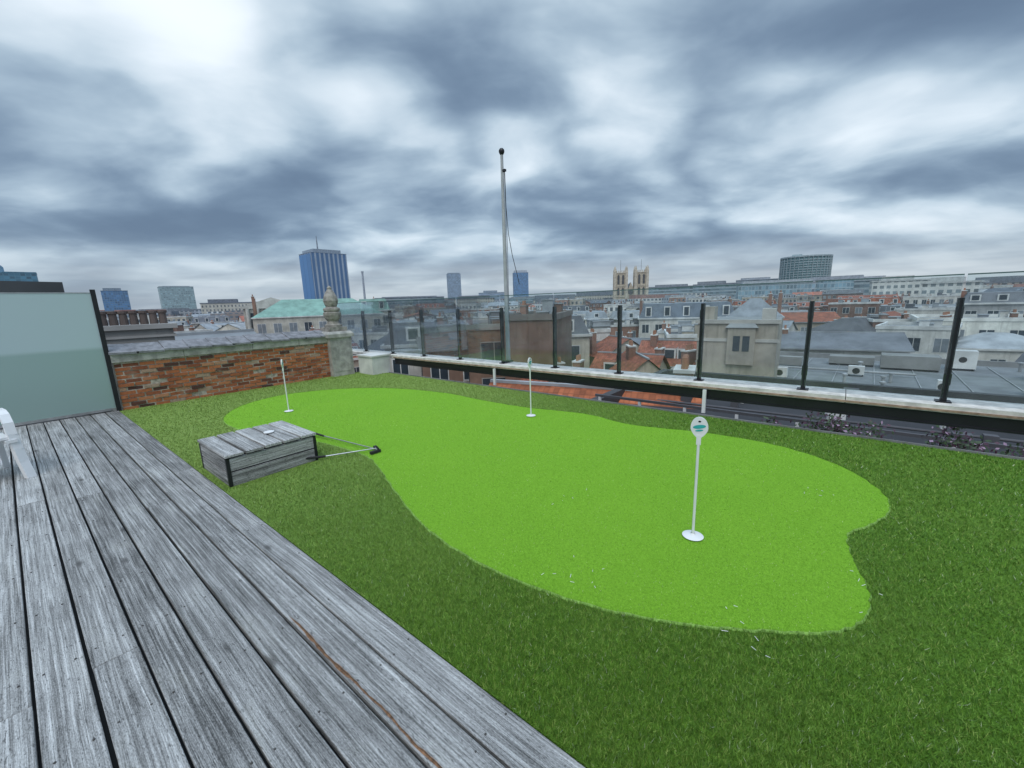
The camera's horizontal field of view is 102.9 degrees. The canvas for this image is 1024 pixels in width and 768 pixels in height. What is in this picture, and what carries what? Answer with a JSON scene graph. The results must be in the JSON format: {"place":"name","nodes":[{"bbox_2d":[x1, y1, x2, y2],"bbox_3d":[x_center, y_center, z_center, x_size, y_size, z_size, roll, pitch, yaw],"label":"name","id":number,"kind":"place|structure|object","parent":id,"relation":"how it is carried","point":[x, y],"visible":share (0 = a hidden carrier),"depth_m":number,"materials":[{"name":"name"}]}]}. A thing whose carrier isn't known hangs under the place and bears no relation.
{"place":"outdoors","nodes":[
{"label":"outdoors","id":0,"kind":"place"},
{"bbox_2d":[101,288,130,310],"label":"blue office tower","id":1,"kind":"structure","parent":0,"point":[113,299],"depth_m":709.71,"materials":[{"name":"glass"}]},
{"bbox_2d":[85,329,256,415],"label":"zinc roof house","id":2,"kind":"structure","parent":0,"point":[206,334],"depth_m":17.86,"materials":[{"name":"grey metal"}]},
{"bbox_2d":[157,314,192,322],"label":"apartment building","id":3,"kind":"structure","parent":0,"point":[182,318],"depth_m":259.67,"materials":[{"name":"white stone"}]},
{"bbox_2d":[157,286,196,308],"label":"pale green tower","id":4,"kind":"structure","parent":0,"point":[176,296],"depth_m":916.37,"materials":[{"name":"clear glass"}]},
{"bbox_2d":[241,297,279,328],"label":"classical pediment building","id":5,"kind":"structure","parent":0,"point":[262,305],"depth_m":112.77,"materials":[{"name":"stone"}]},
{"bbox_2d":[251,294,360,333],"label":"copper roof palace","id":6,"kind":"structure","parent":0,"point":[293,315],"depth_m":101.10,"materials":[{"name":"metal"}]},
{"bbox_2d":[479,290,503,299],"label":"rooftop office","id":7,"kind":"structure","parent":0,"point":[495,294],"depth_m":878.81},
{"bbox_2d":[488,301,517,309],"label":"gabled house","id":8,"kind":"structure","parent":0,"point":[513,304],"depth_m":296.34,"materials":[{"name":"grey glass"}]},
{"bbox_2d":[0,0,1023,309],"label":"sky","id":9,"kind":"structure","parent":0,"point":[207,146],"materials":[{"name":"grey"}]},
{"bbox_2d":[513,270,528,296],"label":"blue grey tower","id":10,"kind":"structure","parent":0,"point":[521,286],"depth_m":1458.10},
{"bbox_2d":[575,291,612,299],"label":"stone palace","id":11,"kind":"structure","parent":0,"point":[602,295],"depth_m":499.09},
{"bbox_2d":[590,300,610,310],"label":"gabled house","id":12,"kind":"structure","parent":0,"point":[593,304],"depth_m":343.82,"materials":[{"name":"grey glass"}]},
{"bbox_2d":[572,354,632,371],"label":"red roof house","id":13,"kind":"structure","parent":0,"point":[578,361],"depth_m":33.02,"materials":[{"name":"tile"}]},
{"bbox_2d":[637,330,696,367],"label":"red roof house","id":14,"kind":"structure","parent":0,"point":[674,347],"depth_m":43.56,"materials":[{"name":"tile"}]},
{"bbox_2d":[688,296,718,301],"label":"apartment building","id":15,"kind":"structure","parent":0,"point":[701,299],"depth_m":298.52,"materials":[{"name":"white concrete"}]},
{"bbox_2d":[733,303,798,310],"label":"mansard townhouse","id":16,"kind":"structure","parent":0,"point":[793,308],"depth_m":135.50,"materials":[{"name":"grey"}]},
{"bbox_2d":[796,293,811,301],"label":"apartment building","id":17,"kind":"structure","parent":0,"point":[806,297],"depth_m":299.04,"materials":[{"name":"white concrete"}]},
{"bbox_2d":[781,311,840,330],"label":"gabled house","id":18,"kind":"structure","parent":0,"point":[800,319],"depth_m":93.43,"materials":[{"name":"tile"}]},
{"bbox_2d":[822,289,863,301],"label":"gabled house","id":19,"kind":"structure","parent":0,"point":[830,294],"depth_m":276.08,"materials":[{"name":"grey glass"}]},
{"bbox_2d":[780,325,914,355],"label":"long zinc roof building","id":20,"kind":"structure","parent":0,"point":[861,343],"depth_m":47.90,"materials":[{"name":"grey metal"}]},
{"bbox_2d":[828,298,881,317],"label":"apartment building","id":21,"kind":"structure","parent":0,"point":[842,309],"depth_m":131.80,"materials":[{"name":"grey glass"}]},
{"bbox_2d":[868,275,930,295],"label":"white terraced building","id":22,"kind":"structure","parent":0,"point":[910,285],"depth_m":236.35,"materials":[{"name":"concrete"}]},
{"bbox_2d":[875,319,962,358],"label":"white office block","id":23,"kind":"structure","parent":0,"point":[930,336],"depth_m":55.09,"materials":[{"name":"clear glass"}]},
{"bbox_2d":[894,303,955,316],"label":"apartment building","id":24,"kind":"structure","parent":0,"point":[935,308],"depth_m":105.12,"materials":[{"name":"white glass"}]},
{"bbox_2d":[899,292,960,303],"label":"apartment building","id":25,"kind":"structure","parent":0,"point":[941,298],"depth_m":169.26,"materials":[{"name":"white glass"}]},
{"bbox_2d":[956,332,1023,361],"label":"hipped roof house","id":26,"kind":"structure","parent":0,"point":[999,346],"depth_m":52.96,"materials":[{"name":"grey glass"}]},
{"bbox_2d":[984,285,1023,291],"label":"gabled house","id":27,"kind":"structure","parent":0,"point":[993,289],"depth_m":179.88,"materials":[{"name":"grey glass"}]},
{"label":"city ground","id":28,"kind":"structure","parent":0,"visible":0},
{"bbox_2d":[0,265,38,281],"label":"blue glass tower","id":29,"kind":"structure","parent":28,"relation":"on","point":[18,276],"depth_m":565.57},
{"bbox_2d":[0,281,84,429],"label":"dark roofed house","id":30,"kind":"structure","parent":28,"relation":"on","point":[19,286],"depth_m":9.15,"materials":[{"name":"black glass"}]},
{"bbox_2d":[100,310,177,410],"bbox_3d":[-9.790,11.127,13.561,1.700,26.700,1.400,-12,15,-41],"label":"chimney stack","id":31,"kind":"object","parent":28,"relation":"on","point":[133,331],"visible":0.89,"depth_m":10.74,"materials":[{"name":"stone"}]},
{"bbox_2d":[173,325,212,332],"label":"apartment building","id":32,"kind":"structure","parent":28,"relation":"on","point":[180,329],"depth_m":83.04,"materials":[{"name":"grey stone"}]},
{"bbox_2d":[191,315,232,326],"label":"mansard townhouse","id":33,"kind":"structure","parent":28,"relation":"on","point":[196,321],"depth_m":188.64,"materials":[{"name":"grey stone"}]},
{"bbox_2d":[195,320,229,330],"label":"gabled house","id":34,"kind":"structure","parent":28,"relation":"on","point":[213,325],"depth_m":149.16,"materials":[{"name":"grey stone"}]},
{"bbox_2d":[10,371,425,767],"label":"terrace building","id":35,"kind":"structure","parent":28,"relation":"on","point":[112,753],"depth_m":2.07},
{"bbox_2d":[114,344,330,409],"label":"bricks","id":36,"kind":"object","parent":35,"relation":"on","point":[245,367],"visible":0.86,"depth_m":8.04,"materials":[{"name":"brick"}]},
{"bbox_2d":[0,411,584,767],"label":"wooden deck","id":37,"kind":"structure","parent":35,"relation":"on","point":[427,706],"depth_m":2.00,"materials":[{"name":"grey wood"}]},
{"bbox_2d":[0,408,36,477],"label":"plastic chair","id":38,"kind":"object","parent":37,"relation":"on","point":[10,437],"visible":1,"depth_m":4.14,"materials":[{"name":"plastic"}]},
{"bbox_2d":[0,289,121,427],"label":"frosted glass screen","id":39,"kind":"object","parent":37,"relation":"on","point":[55,361],"visible":1,"depth_m":6.35,"materials":[{"name":"glass"}]},
{"bbox_2d":[120,372,1023,767],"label":"artificial grass","id":40,"kind":"structure","parent":35,"relation":"on","point":[922,666],"depth_m":2.01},
{"bbox_2d":[197,420,318,486],"bbox_3d":[-2.691,0.692,4.349,0.852,0.333,0.842,7,14,38],"label":"wooden storage box","id":41,"kind":"object","parent":40,"relation":"on","point":[237,457],"visible":1,"depth_m":4.13,"materials":[{"name":"grey wood"}]},
{"bbox_2d":[320,286,354,376],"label":"stone pillar with finial","id":42,"kind":"structure","parent":40,"relation":"on","point":[336,333],"depth_m":9.78,"materials":[{"name":"stone"}]},
{"bbox_2d":[356,352,390,374],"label":"white plinth","id":43,"kind":"structure","parent":40,"relation":"on","point":[374,363],"depth_m":10.03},
{"bbox_2d":[223,388,890,657],"bbox_3d":[-0.906,0.602,5.305,8.693,0.028,3.472,7,14,38],"label":"putting green","id":44,"kind":"object","parent":40,"relation":"on","point":[592,510],"visible":0.98,"depth_m":3.25,"materials":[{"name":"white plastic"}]},
{"bbox_2d":[306,445,377,458],"bbox_3d":[-1.887,0.768,4.482,0.808,0.052,0.122,-8,13,-29],"label":"golf putter","id":45,"kind":"object","parent":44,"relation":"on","point":[324,456],"visible":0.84,"depth_m":4.47,"materials":[{"name":"metal"}]},
{"bbox_2d":[315,432,380,454],"bbox_3d":[-2.022,0.685,4.905,1.275,0.058,0.123,6,14,35],"label":"golf putter","id":46,"kind":"object","parent":44,"relation":"on","point":[377,450],"visible":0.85,"depth_m":4.75,"materials":[{"name":"metal"}]},
{"bbox_2d":[526,357,535,416],"bbox_3d":[0.260,0.041,5.777,0.136,0.839,0.136,5,13,30],"label":"golf hole marker","id":47,"kind":"object","parent":44,"relation":"on","point":[529,365],"visible":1,"depth_m":5.75,"materials":[{"name":"white plastic"}]},
{"bbox_2d":[682,417,707,540],"bbox_3d":[1.219,0.623,2.699,0.136,0.839,0.136,4,13,27],"label":"golf hole marker","id":48,"kind":"object","parent":44,"relation":"on","point":[699,427],"visible":1,"depth_m":2.67,"materials":[{"name":"white plastic"}]},
{"bbox_2d":[352,349,1023,459],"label":"terrace ledge","id":49,"kind":"object","parent":35,"relation":"attached to","point":[1002,417],"visible":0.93,"depth_m":5.26,"materials":[{"name":"concrete"}]},
{"bbox_2d":[499,148,518,362],"bbox_3d":[-0.047,-2.418,7.934,0.366,4.030,0.140,7,14,38],"label":"flagpole","id":50,"kind":"object","parent":49,"relation":"on","point":[505,251],"visible":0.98,"depth_m":7.95,"materials":[{"name":"metal"}]},
{"bbox_2d":[337,271,1023,404],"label":"glass balustrade","id":51,"kind":"object","parent":49,"relation":"on","point":[448,327],"visible":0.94,"depth_m":9.06,"materials":[{"name":"glass"}]},
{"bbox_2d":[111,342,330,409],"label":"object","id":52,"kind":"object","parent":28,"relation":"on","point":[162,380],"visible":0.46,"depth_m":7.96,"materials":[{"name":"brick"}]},
{"bbox_2d":[110,337,326,362],"bbox_3d":[-5.675,-0.763,8.364,0.330,0.156,3.754,7,14,38],"label":"concrete band","id":53,"kind":"object","parent":52,"relation":"on","point":[168,354],"visible":0.71,"depth_m":7.89,"materials":[{"name":"concrete"}]},
{"bbox_2d":[107,330,325,354],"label":"coping tiles","id":54,"kind":"object","parent":53,"relation":"on","point":[136,348],"visible":0.95,"depth_m":7.94,"materials":[{"name":"stone"}]},
{"bbox_2d":[199,299,251,313],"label":"long slab block","id":55,"kind":"structure","parent":28,"relation":"on","point":[213,305],"depth_m":403.60,"materials":[{"name":"stone"}]},
{"bbox_2d":[215,322,245,330],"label":"gabled house","id":56,"kind":"structure","parent":28,"relation":"on","point":[233,326],"depth_m":119.48,"materials":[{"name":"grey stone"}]},
{"bbox_2d":[299,237,350,298],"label":"finance tower","id":57,"kind":"structure","parent":28,"relation":"on","point":[322,270],"depth_m":796.98,"materials":[{"name":"blue glass"}]},
{"bbox_2d":[390,358,420,375],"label":"grey townhouse","id":58,"kind":"structure","parent":28,"relation":"on","point":[406,369],"depth_m":39.15,"materials":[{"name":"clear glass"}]},
{"bbox_2d":[375,296,443,303],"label":"long slab block","id":59,"kind":"structure","parent":28,"relation":"on","point":[408,298],"depth_m":570.53,"materials":[{"name":"grey glass"}]},
{"bbox_2d":[421,367,468,381],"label":"brown gabled house","id":60,"kind":"structure","parent":28,"relation":"on","point":[461,376],"depth_m":37.90,"materials":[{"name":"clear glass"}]},
{"bbox_2d":[446,273,461,298],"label":"grey blue tower","id":61,"kind":"structure","parent":28,"relation":"on","point":[453,285],"depth_m":1446.31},
{"bbox_2d":[455,295,494,303],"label":"long slab block","id":62,"kind":"structure","parent":28,"relation":"on","point":[484,299],"depth_m":507.64,"materials":[{"name":"stone"}]},
{"bbox_2d":[469,310,513,384],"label":"brick rear building","id":63,"kind":"structure","parent":28,"relation":"on","point":[490,336],"depth_m":36.05,"materials":[{"name":"brown brick"}]},
{"bbox_2d":[509,296,534,302],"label":"long slab block","id":64,"kind":"structure","parent":28,"relation":"on","point":[528,299],"depth_m":587.27,"materials":[{"name":"grey glass"}]},
{"bbox_2d":[504,299,572,379],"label":"brown brick block","id":65,"kind":"structure","parent":28,"relation":"on","point":[531,334],"depth_m":34.13,"materials":[{"name":"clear glass"}]},
{"bbox_2d":[520,357,564,382],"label":"red roof house","id":66,"kind":"structure","parent":28,"relation":"on","point":[560,363],"depth_m":34.11,"materials":[{"name":"tile"}]},
{"bbox_2d":[533,294,574,302],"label":"stone palace","id":67,"kind":"structure","parent":28,"relation":"on","point":[540,297],"depth_m":468.78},
{"bbox_2d":[100,275,1023,319],"bbox_3d":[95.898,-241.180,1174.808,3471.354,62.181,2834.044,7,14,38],"label":"distant city buildings","id":68,"kind":"structure","parent":28,"relation":"on","point":[651,298],"depth_m":381.73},
{"bbox_2d":[563,303,589,310],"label":"mansard townhouse","id":69,"kind":"structure","parent":28,"relation":"on","point":[586,307],"depth_m":167.26,"materials":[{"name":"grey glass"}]},
{"bbox_2d":[568,297,584,305],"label":"apartment building","id":70,"kind":"structure","parent":28,"relation":"on","point":[578,301],"depth_m":259.26,"materials":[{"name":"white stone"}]},
{"bbox_2d":[572,314,592,367],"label":"cream townhouse","id":71,"kind":"structure","parent":28,"relation":"on","point":[581,334],"depth_m":49.60,"materials":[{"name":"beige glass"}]},
{"bbox_2d":[489,354,701,408],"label":"red tiled house","id":72,"kind":"structure","parent":28,"relation":"on","point":[684,368],"depth_m":16.04,"materials":[{"name":"tile"}]},
{"bbox_2d":[584,308,608,324],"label":"mansard townhouse","id":73,"kind":"structure","parent":28,"relation":"on","point":[591,314],"depth_m":114.29,"materials":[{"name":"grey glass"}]},
{"bbox_2d":[586,319,610,343],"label":"white townhouse","id":74,"kind":"structure","parent":28,"relation":"on","point":[601,328],"depth_m":55.39,"materials":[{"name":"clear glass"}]},
{"bbox_2d":[589,328,638,366],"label":"red roof house","id":75,"kind":"structure","parent":28,"relation":"on","point":[608,343],"depth_m":52.10,"materials":[{"name":"tile"}]},
{"bbox_2d":[603,300,633,312],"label":"apartment building","id":76,"kind":"structure","parent":28,"relation":"on","point":[610,308],"depth_m":203.87,"materials":[{"name":"white glass"}]},
{"bbox_2d":[609,310,639,322],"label":"mansard townhouse","id":77,"kind":"structure","parent":28,"relation":"on","point":[630,314],"depth_m":109.43,"materials":[{"name":"grey glass"}]},
{"bbox_2d":[610,318,638,337],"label":"apartment building","id":78,"kind":"structure","parent":28,"relation":"on","point":[632,326],"depth_m":99.79,"materials":[{"name":"beige glass"}]},
{"bbox_2d":[589,343,670,369],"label":"red roof house","id":79,"kind":"structure","parent":28,"relation":"on","point":[604,360],"depth_m":39.14,"materials":[{"name":"tile"}]},
{"bbox_2d":[613,259,648,299],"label":"gothic cathedral","id":80,"kind":"structure","parent":28,"relation":"on","point":[640,280],"depth_m":425.29,"materials":[{"name":"stone"}]},
{"bbox_2d":[608,340,660,372],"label":"red roof house","id":81,"kind":"structure","parent":28,"relation":"on","point":[632,359],"depth_m":34.57,"materials":[{"name":"tile"}]},
{"bbox_2d":[648,284,692,294],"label":"long glass office","id":82,"kind":"structure","parent":28,"relation":"on","point":[668,290],"depth_m":509.93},
{"bbox_2d":[657,320,691,337],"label":"apartment building","id":83,"kind":"structure","parent":28,"relation":"on","point":[660,332],"depth_m":79.45,"materials":[{"name":"grey glass"}]},
{"bbox_2d":[664,324,697,339],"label":"apartment building","id":84,"kind":"structure","parent":28,"relation":"on","point":[685,332],"depth_m":57.95,"materials":[{"name":"white glass"}]},
{"bbox_2d":[638,296,733,337],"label":"mansard mansion","id":85,"kind":"structure","parent":28,"relation":"on","point":[652,317],"depth_m":87.62,"materials":[{"name":"grey glass"}]},
{"bbox_2d":[680,344,696,364],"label":"red roof house","id":86,"kind":"structure","parent":28,"relation":"on","point":[689,350],"depth_m":33.31,"materials":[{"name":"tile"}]},
{"bbox_2d":[693,281,740,297],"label":"long glass office","id":87,"kind":"structure","parent":28,"relation":"on","point":[724,290],"depth_m":456.19,"materials":[{"name":"glass"}]},
{"bbox_2d":[695,306,782,376],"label":"beige rear building","id":88,"kind":"structure","parent":28,"relation":"on","point":[743,345],"depth_m":27.13,"materials":[{"name":"paint"}]},
{"bbox_2d":[726,290,784,317],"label":"roof","id":89,"kind":"structure","parent":28,"relation":"on","point":[752,307],"depth_m":78.34,"materials":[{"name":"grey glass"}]},
{"bbox_2d":[736,277,778,281],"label":"ribbon glass office","id":90,"kind":"structure","parent":28,"relation":"on","point":[756,279],"depth_m":503.32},
{"bbox_2d":[736,279,817,299],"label":"ribbon glass office","id":91,"kind":"structure","parent":28,"relation":"on","point":[755,290],"depth_m":330.44,"materials":[{"name":"glass"}]},
{"bbox_2d":[773,294,796,303],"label":"mansard townhouse","id":92,"kind":"structure","parent":28,"relation":"on","point":[789,298],"depth_m":291.73,"materials":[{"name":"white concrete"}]},
{"bbox_2d":[782,320,797,330],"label":"gabled house","id":93,"kind":"structure","parent":28,"relation":"on","point":[791,325],"depth_m":82.82,"materials":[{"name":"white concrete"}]},
{"bbox_2d":[784,301,824,310],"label":"mansard townhouse","id":94,"kind":"structure","parent":28,"relation":"on","point":[803,305],"depth_m":176.57,"materials":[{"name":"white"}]},
{"bbox_2d":[779,254,832,279],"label":"round glass building","id":95,"kind":"structure","parent":28,"relation":"on","point":[799,266],"depth_m":685.08,"materials":[{"name":"glass"}]},
{"bbox_2d":[792,291,822,301],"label":"gabled house","id":96,"kind":"structure","parent":28,"relation":"on","point":[817,296],"depth_m":306.36,"materials":[{"name":"beige glass"}]},
{"bbox_2d":[592,369,1023,456],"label":"dark flat roof annex","id":97,"kind":"object","parent":28,"relation":"on","point":[1018,399],"visible":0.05,"depth_m":13.51,"materials":[{"name":"grey glass"}]},
{"bbox_2d":[595,387,1023,451],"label":"roof vents and rail","id":98,"kind":"object","parent":97,"relation":"on","point":[993,438],"visible":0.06,"depth_m":10.00,"materials":[{"name":"metal"}]},
{"bbox_2d":[760,411,1023,456],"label":"flowering shrub","id":99,"kind":"object","parent":97,"relation":"on","point":[836,426],"visible":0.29,"depth_m":6.13,"materials":[{"name":"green plant"}]},
{"bbox_2d":[810,275,863,289],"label":"ribbon glass office","id":100,"kind":"structure","parent":28,"relation":"on","point":[834,285],"depth_m":323.50,"materials":[{"name":"glass"}]},
{"bbox_2d":[805,317,875,331],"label":"hipped roof house","id":101,"kind":"structure","parent":28,"relation":"on","point":[857,324],"depth_m":72.04,"materials":[{"name":"grey glass"}]},
{"bbox_2d":[822,297,901,310],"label":"mansard townhouse","id":102,"kind":"structure","parent":28,"relation":"on","point":[887,300],"depth_m":145.54,"materials":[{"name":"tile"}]},
{"bbox_2d":[837,292,900,300],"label":"mansard townhouse","id":103,"kind":"structure","parent":28,"relation":"on","point":[871,296],"depth_m":181.60,"materials":[{"name":"grey glass"}]},
{"bbox_2d":[853,275,885,294],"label":"curved roof office","id":104,"kind":"structure","parent":28,"relation":"on","point":[862,284],"depth_m":282.90,"materials":[{"name":"grey glass"}]},
{"bbox_2d":[862,307,911,326],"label":"apartment building","id":105,"kind":"structure","parent":28,"relation":"on","point":[879,318],"depth_m":71.20,"materials":[{"name":"grey glass"}]},
{"bbox_2d":[879,305,916,312],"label":"mansard townhouse","id":106,"kind":"structure","parent":28,"relation":"on","point":[883,308],"depth_m":129.36,"materials":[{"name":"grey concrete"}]},
{"bbox_2d":[779,351,1023,395],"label":"grey roof hall","id":107,"kind":"structure","parent":28,"relation":"on","point":[982,378],"depth_m":32.08,"materials":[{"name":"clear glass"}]},
{"bbox_2d":[777,349,1023,391],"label":"rooftop air conditioners","id":108,"kind":"object","parent":107,"relation":"on","point":[965,359],"visible":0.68,"depth_m":33.62,"materials":[{"name":"metal"}]},
{"bbox_2d":[919,276,984,295],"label":"white terraced building","id":109,"kind":"structure","parent":28,"relation":"on","point":[945,285],"depth_m":202.43,"materials":[{"name":"concrete"}]},
{"bbox_2d":[910,309,1023,336],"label":"white apartment building","id":110,"kind":"structure","parent":28,"relation":"on","point":[1005,321],"depth_m":57.75,"materials":[{"name":"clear glass"}]},
{"bbox_2d":[955,288,1023,313],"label":"townhouse","id":111,"kind":"structure","parent":28,"relation":"on","point":[985,302],"depth_m":71.76,"materials":[{"name":"grey glass"}]},
{"bbox_2d":[983,277,1023,284],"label":"long slab block","id":112,"kind":"structure","parent":28,"relation":"on","point":[998,281],"depth_m":264.83,"materials":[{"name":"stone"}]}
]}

